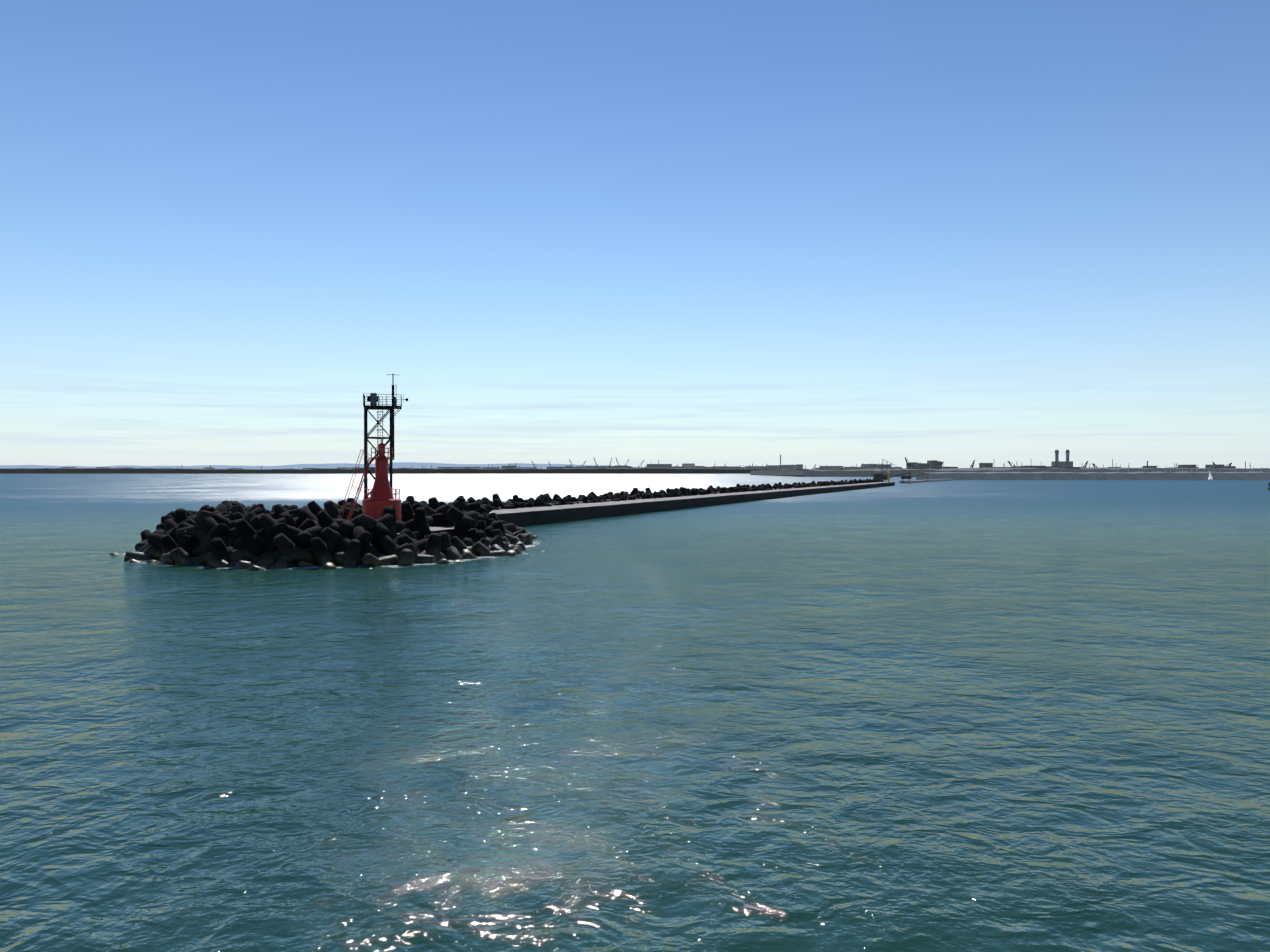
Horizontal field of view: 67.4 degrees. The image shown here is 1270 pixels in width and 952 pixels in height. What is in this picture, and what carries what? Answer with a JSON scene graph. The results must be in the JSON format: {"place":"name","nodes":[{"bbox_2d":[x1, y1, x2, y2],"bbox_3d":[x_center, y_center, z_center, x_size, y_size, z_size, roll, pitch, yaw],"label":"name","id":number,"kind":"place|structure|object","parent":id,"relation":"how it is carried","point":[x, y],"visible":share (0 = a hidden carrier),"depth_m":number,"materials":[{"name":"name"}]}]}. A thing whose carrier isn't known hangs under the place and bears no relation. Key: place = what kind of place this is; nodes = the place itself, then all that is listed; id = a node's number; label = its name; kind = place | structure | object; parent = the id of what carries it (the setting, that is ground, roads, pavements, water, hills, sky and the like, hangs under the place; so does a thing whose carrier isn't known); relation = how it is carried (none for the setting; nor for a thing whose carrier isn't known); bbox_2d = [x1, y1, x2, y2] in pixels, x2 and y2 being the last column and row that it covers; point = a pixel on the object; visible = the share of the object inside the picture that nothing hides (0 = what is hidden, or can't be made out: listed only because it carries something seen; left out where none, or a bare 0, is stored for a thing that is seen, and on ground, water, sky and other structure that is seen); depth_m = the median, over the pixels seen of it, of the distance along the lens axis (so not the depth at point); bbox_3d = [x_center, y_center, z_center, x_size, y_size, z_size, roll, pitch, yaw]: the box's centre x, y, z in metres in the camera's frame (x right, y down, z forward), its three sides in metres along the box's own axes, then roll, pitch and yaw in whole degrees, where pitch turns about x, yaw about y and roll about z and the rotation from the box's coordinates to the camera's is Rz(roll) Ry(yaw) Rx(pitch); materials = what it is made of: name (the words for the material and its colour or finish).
{"place":"outdoors","nodes":[
{"label":"outdoors","id":0,"kind":"place"},
{"bbox_2d":[194,550,385,565],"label":"rubble","id":1,"kind":"object","parent":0,"point":[275,554],"depth_m":77.52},
{"bbox_2d":[0,462,644,468],"bbox_3d":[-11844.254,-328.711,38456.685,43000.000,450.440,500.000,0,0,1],"label":"distant hills","id":2,"kind":"structure","parent":0,"point":[395,465],"depth_m":38608.93,"materials":[{"name":"grey"}]},
{"bbox_2d":[0,473,750,473],"bbox_3d":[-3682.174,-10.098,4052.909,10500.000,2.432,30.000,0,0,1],"label":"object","id":3,"kind":"structure","parent":0,"point":[374,473],"depth_m":3995.76,"materials":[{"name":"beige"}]},
{"bbox_2d":[363,374,407,498],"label":"lattice tower","id":4,"kind":"structure","parent":0,"point":[373,399],"depth_m":94.01,"materials":[{"name":"grey metal"}]},
{"bbox_2d":[374,526,470,552],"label":"breakwater head","id":5,"kind":"object","parent":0,"point":[439,529],"depth_m":93.03},
{"bbox_2d":[339,438,401,530],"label":"red beacon","id":6,"kind":"object","parent":5,"relation":"on","point":[379,500],"visible":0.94,"depth_m":89.66,"materials":[{"name":"red metal"}]},
{"bbox_2d":[61,464,901,468],"bbox_3d":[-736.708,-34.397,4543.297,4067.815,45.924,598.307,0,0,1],"label":"port sheds","id":7,"kind":"object","parent":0,"point":[863,466],"visible":0.31,"depth_m":4400.35,"materials":[{"name":"grey"}]},
{"bbox_2d":[0,474,1269,951],"bbox_3d":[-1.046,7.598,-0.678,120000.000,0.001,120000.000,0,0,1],"label":"sea water","id":8,"kind":"structure","parent":0,"point":[984,716],"depth_m":28.43,"materials":[{"name":"teal liquid"}]},
{"bbox_2d":[120,541,541,570],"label":"sea foam","id":9,"kind":"object","parent":8,"relation":"on","point":[357,565],"visible":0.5,"depth_m":78.10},
{"bbox_2d":[0,467,904,473],"bbox_3d":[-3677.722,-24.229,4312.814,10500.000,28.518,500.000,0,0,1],"label":"shoreline","id":10,"kind":"structure","parent":8,"relation":"on","point":[350,470],"depth_m":4023.89,"materials":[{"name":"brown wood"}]},
{"bbox_2d":[125,455,856,468],"bbox_3d":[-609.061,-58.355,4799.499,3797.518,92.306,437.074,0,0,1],"label":"port cranes and masts","id":11,"kind":"object","parent":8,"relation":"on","point":[610,463],"visible":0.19,"depth_m":4660.74},
{"bbox_2d":[489,481,894,526],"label":"breakwater wall","id":12,"kind":"structure","parent":8,"relation":"in","point":[527,516],"depth_m":178.70,"materials":[{"name":"grey concrete"}]},
{"bbox_2d":[109,479,883,570],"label":"tetrapods","id":13,"kind":"object","parent":12,"relation":"on","point":[227,533],"visible":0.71,"depth_m":81.77,"materials":[{"name":"concrete"}]},
{"bbox_2d":[874,459,927,483],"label":"fishing huts","id":14,"kind":"object","parent":8,"relation":"on","point":[882,476],"visible":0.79,"depth_m":587.13,"materials":[{"name":"grey wood"}]},
{"bbox_2d":[872,457,1250,473],"bbox_3d":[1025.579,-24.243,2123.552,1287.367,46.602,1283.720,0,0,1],"label":"harbour crane masts","id":15,"kind":"object","parent":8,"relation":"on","point":[1014,465],"visible":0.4,"depth_m":2445.28},
{"bbox_2d":[916,472,1269,479],"bbox_3d":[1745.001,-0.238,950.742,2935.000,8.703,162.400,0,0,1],"label":"distant breakwater","id":16,"kind":"object","parent":8,"relation":"on","point":[1100,476],"visible":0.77,"depth_m":902.31,"materials":[{"name":"grey concrete"}]},
{"bbox_2d":[1128,465,1253,471],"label":"buildings","id":17,"kind":"structure","parent":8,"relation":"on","point":[1179,469],"depth_m":1419.66,"materials":[{"name":"grey"}]},
{"bbox_2d":[0,352,1269,468],"bbox_3d":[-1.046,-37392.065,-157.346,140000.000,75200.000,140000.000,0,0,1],"label":"cloud","id":18,"kind":"structure","parent":0,"point":[240,425],"depth_m":65730.42,"materials":[{"name":"white"}]},
{"bbox_2d":[0,0,1269,409],"label":"sky","id":19,"kind":"structure","parent":0,"point":[634,192],"materials":[{"name":"blue"}]},
{"bbox_2d":[682,463,703,467],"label":"building","id":20,"kind":"structure","parent":0,"point":[688,465],"depth_m":4725.14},
{"bbox_2d":[899,479,952,482],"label":"breakwater","id":21,"kind":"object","parent":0,"point":[920,481],"depth_m":708.17,"materials":[{"name":"grey concrete"}]},
{"bbox_2d":[751,467,1269,476],"bbox_3d":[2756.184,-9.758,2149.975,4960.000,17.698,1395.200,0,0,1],"label":"harbour land","id":22,"kind":"structure","parent":0,"point":[844,473],"depth_m":1548.65,"materials":[{"name":"grey"}]},
{"bbox_2d":[1046,450,1082,467],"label":"power station","id":23,"kind":"object","parent":22,"relation":"on","point":[1067,463],"visible":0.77,"depth_m":3265.23,"materials":[{"name":"grey concrete"}]},
{"bbox_2d":[906,460,1268,468],"bbox_3d":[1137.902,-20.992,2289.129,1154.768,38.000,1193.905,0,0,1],"label":"distant buildings","id":24,"kind":"structure","parent":22,"relation":"on","point":[932,464],"depth_m":2379.31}
]}

